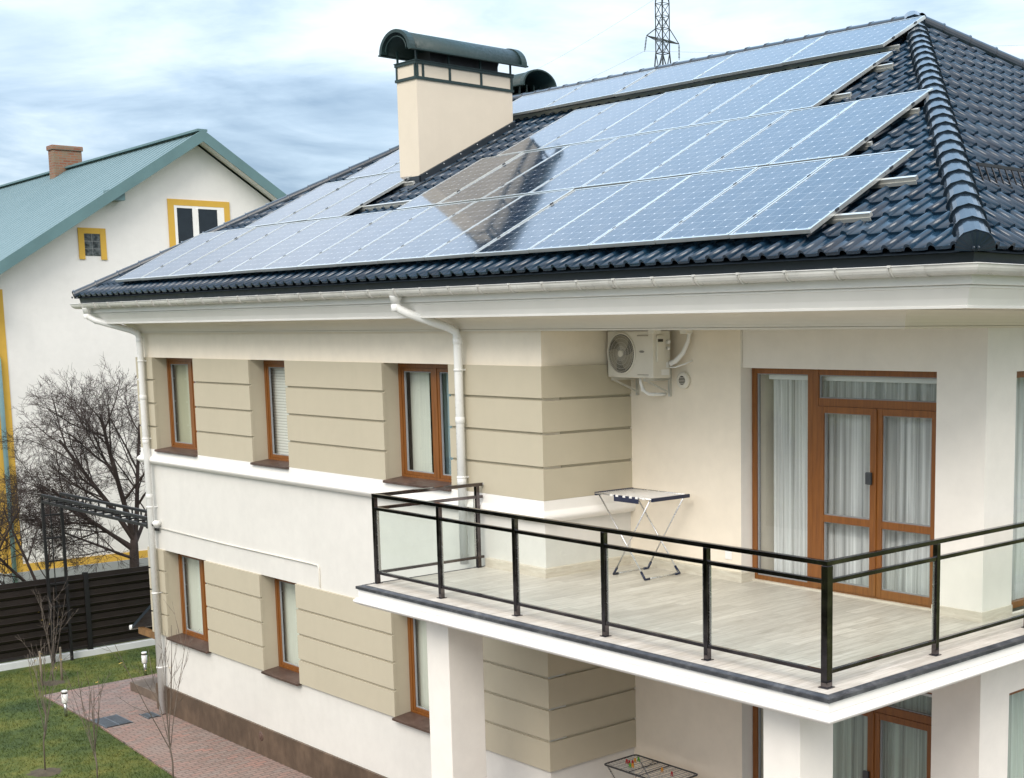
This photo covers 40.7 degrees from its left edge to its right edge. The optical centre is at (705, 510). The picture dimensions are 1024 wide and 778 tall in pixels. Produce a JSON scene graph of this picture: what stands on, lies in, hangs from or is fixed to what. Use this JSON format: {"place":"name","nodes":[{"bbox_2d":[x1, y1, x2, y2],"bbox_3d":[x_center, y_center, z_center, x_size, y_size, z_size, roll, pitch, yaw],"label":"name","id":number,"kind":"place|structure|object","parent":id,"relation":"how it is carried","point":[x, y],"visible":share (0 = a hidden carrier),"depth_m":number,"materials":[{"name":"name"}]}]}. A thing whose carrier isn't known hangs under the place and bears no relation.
{"place":"outdoors","nodes":[
{"label":"outdoors","id":0,"kind":"place"},
{"bbox_2d":[0,638,174,777],"bbox_3d":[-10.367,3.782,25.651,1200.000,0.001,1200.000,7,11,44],"label":"lawn","id":1,"kind":"structure","parent":0,"point":[72,727],"depth_m":24.36,"materials":[{"name":"green plant"}]},
{"bbox_2d":[0,469,65,569],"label":"bare tree","id":2,"kind":"object","parent":1,"relation":"on","point":[16,496],"visible":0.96,"depth_m":30.02,"materials":[{"name":"brown plant"}]},
{"bbox_2d":[0,466,67,583],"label":"bare tree","id":3,"kind":"object","parent":1,"relation":"on","point":[14,572],"visible":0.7,"depth_m":30.88,"materials":[{"name":"brown plant"}]},
{"bbox_2d":[38,651,43,685],"bbox_3d":[-13.469,3.285,27.487,0.066,0.881,0.048,7,11,44],"label":"tree stake","id":4,"kind":"object","parent":1,"relation":"on","point":[41,673],"visible":0.61,"depth_m":27.46,"materials":[{"name":"brown wood"}]},
{"bbox_2d":[26,767,61,776],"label":"soil patch","id":5,"kind":"object","parent":1,"relation":"on","point":[47,772],"visible":1,"depth_m":22.00,"materials":[{"name":"brown soil"}]},
{"bbox_2d":[16,634,73,769],"bbox_3d":[-10.682,3.123,22.097,0.754,2.300,0.747,7,11,44],"label":"sapling","id":6,"kind":"object","parent":1,"relation":"on","point":[43,704],"visible":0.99,"depth_m":21.98,"materials":[{"name":"brown plant"}]},
{"bbox_2d":[40,680,65,685],"bbox_3d":[-13.335,3.501,27.708,0.510,0.048,0.486,7,11,44],"label":"soil patch","id":7,"kind":"object","parent":1,"relation":"on","point":[50,683],"visible":0.91,"depth_m":27.64,"materials":[{"name":"brown soil"}]},
{"bbox_2d":[35,577,76,680],"bbox_3d":[-13.149,2.426,27.551,1.006,2.262,0.926,7,11,44],"label":"sapling","id":8,"kind":"object","parent":1,"relation":"on","point":[53,647],"visible":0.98,"depth_m":27.63,"materials":[{"name":"brown plant"}]},
{"bbox_2d":[59,647,62,679],"bbox_3d":[-13.229,3.236,27.838,0.071,0.881,0.048,7,11,44],"label":"tree stake","id":9,"kind":"object","parent":1,"relation":"on","point":[61,668],"visible":0.65,"depth_m":27.81,"materials":[{"name":"brown wood"}]},
{"bbox_2d":[61,690,67,716],"bbox_3d":[-11.930,3.596,25.254,0.112,0.497,0.112,7,11,44],"label":"bollard light","id":10,"kind":"object","parent":1,"relation":"on","point":[64,697],"visible":0.98,"depth_m":25.21,"materials":[{"name":"white plastic"}]},
{"bbox_2d":[0,355,146,574],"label":"bare tree","id":11,"kind":"object","parent":1,"relation":"on","point":[133,532],"visible":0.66,"depth_m":31.97,"materials":[{"name":"brown plant"}]},
{"bbox_2d":[0,565,154,670],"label":"fence","id":12,"kind":"object","parent":1,"relation":"on","point":[110,606],"visible":0.2,"depth_m":29.78,"materials":[{"name":"black paint"}]},
{"bbox_2d":[59,668,110,777],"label":"sapling","id":13,"kind":"object","parent":1,"relation":"on","point":[93,719],"visible":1,"depth_m":21.36,"materials":[{"name":"brown plant"}]},
{"bbox_2d":[40,492,158,662],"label":"garden arch","id":14,"kind":"structure","parent":1,"relation":"on","point":[63,503],"depth_m":28.90,"materials":[{"name":"black paint"}]},
{"bbox_2d":[0,128,285,583],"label":"neighbour house","id":15,"kind":"structure","parent":1,"relation":"on","point":[70,220],"depth_m":37.28,"materials":[{"name":"paint"}]},
{"bbox_2d":[77,227,106,259],"bbox_3d":[-16.614,-7.228,36.733,0.720,0.840,0.035,-7,10,-42],"label":"window","id":16,"kind":"structure","parent":15,"relation":"in","point":[91,241],"depth_m":36.73,"materials":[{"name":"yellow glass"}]},
{"bbox_2d":[167,198,229,246],"bbox_3d":[-14.403,-8.040,38.635,1.780,1.570,0.045,-7,10,-42],"label":"window","id":17,"kind":"structure","parent":15,"relation":"in","point":[187,219],"depth_m":38.47,"materials":[{"name":"yellow paint"}]},
{"bbox_2d":[141,651,146,674],"bbox_3d":[-11.685,3.192,28.246,0.112,0.497,0.112,7,11,44],"label":"bollard light","id":18,"kind":"object","parent":1,"relation":"on","point":[144,657],"visible":1,"depth_m":28.20,"materials":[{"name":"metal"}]},
{"bbox_2d":[100,600,199,777],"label":"sapling","id":19,"kind":"object","parent":1,"relation":"on","point":[168,734],"visible":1,"depth_m":21.13,"materials":[{"name":"brown plant"}]},
{"bbox_2d":[70,11,1023,777],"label":"house","id":20,"kind":"structure","parent":1,"relation":"on","point":[420,463],"depth_m":16.77,"materials":[{"name":"beige paint"}]},
{"bbox_2d":[152,520,161,526],"bbox_3d":[-10.030,0.237,24.756,0.116,0.114,0.159,7,11,44],"label":"security camera","id":21,"kind":"object","parent":20,"relation":"attached to","point":[155,523],"visible":1,"depth_m":24.73,"materials":[{"name":"white plastic"}]},
{"bbox_2d":[154,358,197,456],"bbox_3d":[-9.214,-1.850,23.949,1.644,1.687,0.450,7,11,44],"label":"window","id":22,"kind":"structure","parent":20,"relation":"in","point":[183,367],"depth_m":24.41,"materials":[{"name":"brown wood"}]},
{"bbox_2d":[166,554,210,653],"bbox_3d":[-9.189,1.606,24.414,1.644,1.649,0.450,7,11,44],"label":"window","id":23,"kind":"structure","parent":20,"relation":"in","point":[195,573],"depth_m":24.87,"materials":[{"name":"brown wood"}]},
{"bbox_2d":[158,527,320,587],"bbox_3d":[-7.981,0.750,22.887,5.773,0.393,0.045,7,11,44],"label":"conduit","id":24,"kind":"object","parent":20,"relation":"attached to","point":[251,550],"visible":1,"depth_m":22.28,"materials":[{"name":"white plastic"}]},
{"bbox_2d":[259,731,262,740],"bbox_3d":[-7.462,3.790,22.735,0.170,0.170,0.022,7,11,44],"label":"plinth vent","id":25,"kind":"object","parent":20,"relation":"attached to","point":[260,736],"visible":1,"depth_m":22.72,"materials":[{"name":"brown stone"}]},
{"bbox_2d":[250,360,289,468],"bbox_3d":[-6.794,-1.548,21.573,1.188,1.687,0.450,7,11,44],"label":"window","id":26,"kind":"structure","parent":20,"relation":"in","point":[280,459],"depth_m":21.96,"materials":[{"name":"brown wood"}]},
{"bbox_2d":[261,578,301,685],"bbox_3d":[-6.769,1.907,22.037,1.188,1.649,0.450,7,11,44],"label":"window","id":27,"kind":"structure","parent":20,"relation":"in","point":[287,671],"depth_m":22.43,"materials":[{"name":"brown wood"}]},
{"bbox_2d":[345,150,399,179],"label":"solar panel","id":28,"kind":"object","parent":20,"relation":"attached to","point":[381,165],"visible":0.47,"depth_m":24.16,"materials":[{"name":"glass"}]},
{"bbox_2d":[353,200,410,212],"bbox_3d":[-6.136,-4.912,22.336,4.900,0.075,0.050,7,39,44],"label":"mounting rail","id":29,"kind":"object","parent":20,"relation":"attached to","point":[380,206],"visible":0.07,"depth_m":21.26,"materials":[{"name":"metal"}]},
{"bbox_2d":[244,178,355,227],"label":"solar panel","id":30,"kind":"object","parent":29,"relation":"attached to","point":[298,204],"visible":0.93,"depth_m":23.75,"materials":[{"name":"glass"}]},
{"bbox_2d":[275,173,388,224],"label":"solar panel","id":31,"kind":"object","parent":29,"relation":"attached to","point":[326,201],"visible":0.93,"depth_m":22.99,"materials":[{"name":"glass"}]},
{"bbox_2d":[307,172,410,220],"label":"solar panel","id":32,"kind":"object","parent":29,"relation":"attached to","point":[355,201],"visible":0.8,"depth_m":22.14,"materials":[{"name":"glass"}]},
{"bbox_2d":[378,162,399,174],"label":"solar panel","id":33,"kind":"object","parent":20,"relation":"attached to","point":[394,168],"visible":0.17,"depth_m":23.42,"materials":[{"name":"glass"}]},
{"bbox_2d":[396,181,414,187],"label":"mounting rail","id":34,"kind":"object","parent":20,"relation":"attached to","point":[409,183],"visible":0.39,"depth_m":22.09,"materials":[{"name":"metal"}]},
{"bbox_2d":[392,617,429,733],"bbox_3d":[-3.816,2.276,19.138,1.622,1.649,0.450,7,11,44],"label":"window","id":35,"kind":"structure","parent":20,"relation":"in","point":[418,718],"depth_m":19.72,"materials":[{"name":"brown wood"}]},
{"bbox_2d":[383,363,452,491],"bbox_3d":[-3.828,-1.182,18.686,1.622,1.687,0.488,7,11,44],"label":"window","id":36,"kind":"structure","parent":20,"relation":"in","point":[421,476],"depth_m":19.05,"materials":[{"name":"brown wood"}]},
{"bbox_2d":[512,84,583,115],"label":"solar panel","id":37,"kind":"object","parent":20,"relation":"attached to","point":[531,103],"visible":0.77,"depth_m":23.75,"materials":[{"name":"glass"}]},
{"bbox_2d":[544,69,655,109],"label":"solar panel","id":38,"kind":"object","parent":20,"relation":"attached to","point":[598,90],"visible":1,"depth_m":22.60,"materials":[{"name":"glass"}]},
{"bbox_2d":[594,487,689,580],"bbox_3d":[-0.798,0.292,17.013,1.072,1.032,0.678,7,11,44],"label":"drying rack","id":39,"kind":"object","parent":20,"relation":"on","point":[634,498],"visible":1,"depth_m":16.90,"materials":[{"name":"silver metal"}]},
{"bbox_2d":[607,331,691,395],"bbox_3d":[-0.702,-1.861,16.965,1.142,0.871,0.459,7,11,44],"label":"air conditioner","id":40,"kind":"object","parent":20,"relation":"attached to","point":[638,356],"visible":0.99,"depth_m":16.84,"materials":[{"name":"white plastic"}]},
{"bbox_2d":[648,330,659,333],"bbox_3d":[-0.617,-2.159,16.341,0.110,0.057,0.110,7,11,44],"label":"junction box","id":41,"kind":"object","parent":20,"relation":"attached to","point":[653,331],"visible":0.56,"depth_m":16.30,"materials":[{"name":"white plastic"}]},
{"bbox_2d":[677,372,690,388],"bbox_3d":[-0.278,-1.618,16.850,0.210,0.210,0.060,7,11,44],"label":"wall vent","id":42,"kind":"object","parent":20,"relation":"attached to","point":[683,380],"depth_m":16.82,"materials":[{"name":"white plastic"}]},
{"bbox_2d":[680,330,692,333],"bbox_3d":[-0.226,-2.110,15.957,0.110,0.057,0.110,7,11,44],"label":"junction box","id":43,"kind":"object","parent":20,"relation":"attached to","point":[686,331],"visible":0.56,"depth_m":15.92,"materials":[{"name":"white plastic"}]},
{"bbox_2d":[513,44,899,120],"bbox_3d":[-0.723,-6.585,21.317,9.320,0.075,0.050,7,39,44],"label":"mounting rail","id":44,"kind":"object","parent":20,"relation":"attached to","point":[738,76],"visible":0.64,"depth_m":20.40,"materials":[{"name":"metal"}]},
{"bbox_2d":[725,551,731,559],"bbox_3d":[0.285,0.544,16.628,0.110,0.110,0.012,7,11,44],"label":"wall socket","id":45,"kind":"object","parent":20,"relation":"attached to","point":[728,554],"depth_m":16.62,"materials":[{"name":"white plastic"}]},
{"bbox_2d":[693,36,822,81],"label":"solar panel","id":46,"kind":"object","parent":20,"relation":"attached to","point":[758,59],"visible":0.95,"depth_m":20.11,"materials":[{"name":"glass"}]},
{"bbox_2d":[822,92,851,103],"bbox_3d":[-0.641,-5.432,19.147,6.870,0.075,0.050,7,39,44],"label":"mounting rail","id":47,"kind":"object","parent":20,"relation":"attached to","point":[837,97],"visible":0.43,"depth_m":16.85,"materials":[{"name":"metal"}]},
{"bbox_2d":[586,84,713,141],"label":"solar panel","id":48,"kind":"object","parent":47,"relation":"attached to","point":[648,114],"visible":0.89,"depth_m":19.73,"materials":[{"name":"glass"}]},
{"bbox_2d":[636,74,768,134],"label":"solar panel","id":49,"kind":"object","parent":47,"relation":"attached to","point":[700,105],"visible":0.96,"depth_m":18.97,"materials":[{"name":"glass"}]},
{"bbox_2d":[690,63,827,125],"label":"solar panel","id":50,"kind":"object","parent":47,"relation":"attached to","point":[753,98],"visible":0.89,"depth_m":18.23,"materials":[{"name":"glass"}]},
{"bbox_2d":[749,51,892,116],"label":"solar panel","id":51,"kind":"object","parent":47,"relation":"attached to","point":[820,86],"visible":0.95,"depth_m":17.44,"materials":[{"name":"glass"}]},
{"bbox_2d":[753,692,931,777],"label":"balcony door","id":52,"kind":"structure","parent":20,"relation":"in","point":[883,727],"depth_m":15.56,"materials":[{"name":"brown wood"}]},
{"bbox_2d":[752,368,936,607],"bbox_3d":[1.677,-0.319,15.525,2.926,2.625,0.291,7,11,44],"label":"balcony door","id":53,"kind":"structure","parent":20,"relation":"in","point":[803,522],"depth_m":15.57,"materials":[{"name":"brown wood"}]},
{"bbox_2d":[824,211,872,223],"bbox_3d":[-4.314,-3.459,18.307,16.470,0.075,0.050,7,39,44],"label":"mounting rail","id":54,"kind":"object","parent":20,"relation":"attached to","point":[850,217],"visible":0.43,"depth_m":12.71,"materials":[{"name":"metal"}]},
{"bbox_2d":[115,230,226,281],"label":"solar panel","id":55,"kind":"object","parent":54,"relation":"attached to","point":[138,273],"visible":0.97,"depth_m":23.79,"materials":[{"name":"glass"}]},
{"bbox_2d":[141,227,255,279],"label":"solar panel","id":56,"kind":"object","parent":54,"relation":"attached to","point":[165,271],"visible":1,"depth_m":23.05,"materials":[{"name":"glass"}]},
{"bbox_2d":[168,223,286,277],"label":"solar panel","id":57,"kind":"object","parent":54,"relation":"attached to","point":[194,268],"visible":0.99,"depth_m":22.31,"materials":[{"name":"glass"}]},
{"bbox_2d":[197,220,318,275],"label":"solar panel","id":58,"kind":"object","parent":54,"relation":"attached to","point":[224,266],"visible":0.98,"depth_m":21.58,"materials":[{"name":"glass"}]},
{"bbox_2d":[261,210,391,271],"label":"solar panel","id":59,"kind":"object","parent":54,"relation":"attached to","point":[312,248],"visible":1,"depth_m":20.09,"materials":[{"name":"glass"}]},
{"bbox_2d":[297,206,431,268],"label":"solar panel","id":60,"kind":"object","parent":54,"relation":"attached to","point":[333,255],"visible":1,"depth_m":19.35,"materials":[{"name":"glass"}]},
{"bbox_2d":[336,201,475,266],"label":"solar panel","id":61,"kind":"object","parent":54,"relation":"attached to","point":[374,252],"visible":1,"depth_m":18.61,"materials":[{"name":"glass"}]},
{"bbox_2d":[378,195,522,263],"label":"solar panel","id":62,"kind":"object","parent":54,"relation":"attached to","point":[421,246],"visible":0.95,"depth_m":17.87,"materials":[{"name":"glass"}]},
{"bbox_2d":[424,188,574,259],"bbox_3d":[-2.595,-3.632,17.174,1.058,0.048,1.830,7,39,44],"label":"solar panel","id":63,"kind":"object","parent":54,"relation":"attached to","point":[470,242],"visible":1,"depth_m":17.12,"materials":[{"name":"glass"}]},
{"bbox_2d":[528,175,690,252],"bbox_3d":[-1.086,-3.441,15.695,1.059,0.049,1.830,7,39,44],"label":"solar panel","id":64,"kind":"object","parent":54,"relation":"attached to","point":[596,222],"visible":0.95,"depth_m":15.64,"materials":[{"name":"glass"}]},
{"bbox_2d":[588,167,758,248],"bbox_3d":[-0.334,-3.348,14.955,1.059,0.049,1.830,7,39,44],"label":"solar panel","id":65,"kind":"object","parent":54,"relation":"attached to","point":[653,221],"visible":1,"depth_m":14.90,"materials":[{"name":"glass"}]},
{"bbox_2d":[655,158,831,243],"bbox_3d":[0.420,-3.253,14.217,1.058,0.048,1.830,7,39,44],"label":"solar panel","id":66,"kind":"object","parent":54,"relation":"attached to","point":[727,212],"visible":0.98,"depth_m":14.16,"materials":[{"name":"glass"}]},
{"bbox_2d":[729,149,914,238],"bbox_3d":[1.174,-3.157,13.476,1.058,0.049,1.830,7,39,44],"label":"solar panel","id":67,"kind":"object","parent":54,"relation":"attached to","point":[818,198],"visible":1,"depth_m":13.39,"materials":[{"name":"glass"}]},
{"bbox_2d":[782,15,925,64],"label":"solar panel","id":68,"kind":"object","parent":20,"relation":"attached to","point":[859,39],"visible":1,"depth_m":18.81,"materials":[{"name":"glass"}]},
{"bbox_2d":[856,141,872,150],"bbox_3d":[-1.303,-4.309,17.591,8.700,0.075,0.050,7,39,44],"label":"mounting rail","id":69,"kind":"object","parent":20,"relation":"attached to","point":[865,146],"visible":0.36,"depth_m":14.60,"materials":[{"name":"metal"}]},
{"bbox_2d":[396,152,523,209],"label":"solar panel","id":70,"kind":"object","parent":69,"relation":"attached to","point":[458,182],"visible":0.99,"depth_m":20.38,"materials":[{"name":"glass"}]},
{"bbox_2d":[437,146,566,204],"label":"solar panel","id":71,"kind":"object","parent":69,"relation":"attached to","point":[489,183],"visible":0.92,"depth_m":19.64,"materials":[{"name":"glass"}]},
{"bbox_2d":[481,137,617,199],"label":"solar panel","id":72,"kind":"object","parent":69,"relation":"attached to","point":[546,170],"visible":0.95,"depth_m":18.89,"materials":[{"name":"glass"}]},
{"bbox_2d":[529,129,670,193],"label":"solar panel","id":73,"kind":"object","parent":69,"relation":"attached to","point":[579,175],"visible":0.93,"depth_m":18.15,"materials":[{"name":"glass"}]},
{"bbox_2d":[581,121,726,188],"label":"solar panel","id":74,"kind":"object","parent":69,"relation":"attached to","point":[650,157],"visible":0.97,"depth_m":17.39,"materials":[{"name":"glass"}]},
{"bbox_2d":[638,111,789,180],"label":"solar panel","id":75,"kind":"object","parent":69,"relation":"attached to","point":[711,148],"visible":0.95,"depth_m":16.64,"materials":[{"name":"glass"}]},
{"bbox_2d":[700,100,857,173],"bbox_3d":[0.888,-4.385,15.934,1.070,0.048,1.830,7,39,44],"label":"solar panel","id":76,"kind":"object","parent":69,"relation":"attached to","point":[776,139],"visible":0.94,"depth_m":15.90,"materials":[{"name":"glass"}]},
{"bbox_2d":[768,88,932,165],"bbox_3d":[1.647,-4.295,15.185,1.070,0.050,1.830,7,39,44],"label":"solar panel","id":77,"kind":"object","parent":69,"relation":"attached to","point":[852,128],"visible":1,"depth_m":15.12,"materials":[{"name":"glass"}]},
{"bbox_2d":[864,63,893,74],"bbox_3d":[-0.043,-5.973,19.686,6.870,0.075,0.050,7,39,44],"label":"mounting rail","id":78,"kind":"object","parent":20,"relation":"attached to","point":[881,68],"visible":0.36,"depth_m":17.40,"materials":[{"name":"metal"}]},
{"bbox_2d":[496,102,617,155],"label":"solar panel","id":79,"kind":"object","parent":78,"relation":"attached to","point":[541,138],"visible":0.95,"depth_m":21.23,"materials":[{"name":"glass"}]},
{"bbox_2d":[539,94,661,149],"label":"solar panel","id":80,"kind":"object","parent":78,"relation":"attached to","point":[584,132],"visible":0.92,"depth_m":20.48,"materials":[{"name":"glass"}]},
{"bbox_2d":[869,175,917,188],"bbox_3d":[-3.822,-3.905,18.752,16.470,0.075,0.050,7,39,44],"label":"mounting rail","id":81,"kind":"object","parent":20,"relation":"attached to","point":[898,181],"visible":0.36,"depth_m":13.16,"materials":[{"name":"metal"}]},
{"bbox_2d":[228,215,353,273],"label":"solar panel","id":82,"kind":"object","parent":81,"relation":"attached to","point":[265,258],"visible":0.95,"depth_m":20.84,"materials":[{"name":"glass"}]},
{"bbox_2d":[474,183,628,256],"bbox_3d":[-1.838,-3.530,16.437,1.058,0.048,1.830,7,39,44],"label":"solar panel","id":83,"kind":"object","parent":81,"relation":"attached to","point":[526,235],"visible":0.93,"depth_m":16.39,"materials":[{"name":"glass"}]},
{"bbox_2d":[900,108,919,117],"bbox_3d":[-0.734,-4.809,18.078,8.740,0.075,0.050,7,39,44],"label":"mounting rail","id":84,"kind":"object","parent":20,"relation":"attached to","point":[910,112],"visible":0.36,"depth_m":15.08,"materials":[{"name":"metal"}]},
{"bbox_2d":[1007,688,1023,777],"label":"window","id":85,"kind":"structure","parent":20,"relation":"in","point":[1015,769],"depth_m":15.49,"materials":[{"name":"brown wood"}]},
{"bbox_2d":[1011,371,1023,608],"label":"window","id":86,"kind":"structure","parent":20,"relation":"in","point":[1017,600],"depth_m":15.06,"materials":[{"name":"white wood"}]},
{"bbox_2d":[644,0,679,66],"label":"pylon","id":87,"kind":"object","parent":1,"relation":"on","point":[662,40],"visible":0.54,"depth_m":144.45,"materials":[{"name":"metal"}]},
{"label":"terrace","id":88,"kind":"structure","parent":1,"relation":"on","visible":0},
{"bbox_2d":[604,754,697,777],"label":"drying rack","id":89,"kind":"object","parent":88,"relation":"on","point":[644,767],"visible":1,"depth_m":17.32,"materials":[{"name":"grey metal"}]},
{"bbox_2d":[44,674,311,777],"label":"brick path","id":90,"kind":"structure","parent":0,"point":[198,752],"depth_m":23.60,"materials":[{"name":"brick"}]},
{"bbox_2d":[90,714,132,727],"bbox_3d":[-10.880,3.858,24.824,0.760,0.016,0.480,7,11,44],"label":"drain grate","id":91,"kind":"object","parent":90,"relation":"on","point":[112,721],"visible":0.91,"depth_m":24.78,"materials":[{"name":"grey metal"}]},
{"bbox_2d":[139,711,160,718],"bbox_3d":[-10.323,3.805,25.183,0.420,0.016,0.240,7,11,44],"label":"drain grate","id":92,"kind":"object","parent":90,"relation":"on","point":[148,715],"visible":0.96,"depth_m":25.14,"materials":[{"name":"grey metal"}]},
{"bbox_2d":[0,0,1023,193],"label":"sky","id":93,"kind":"structure","parent":0,"point":[300,91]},
{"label":"mounting rail","id":94,"kind":"object","parent":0,"visible":0},
{"bbox_2d":[614,54,733,96],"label":"solar panel","id":95,"kind":"object","parent":94,"relation":"attached to","point":[681,74],"visible":0.95,"depth_m":21.37,"materials":[{"name":"glass"}]}
]}

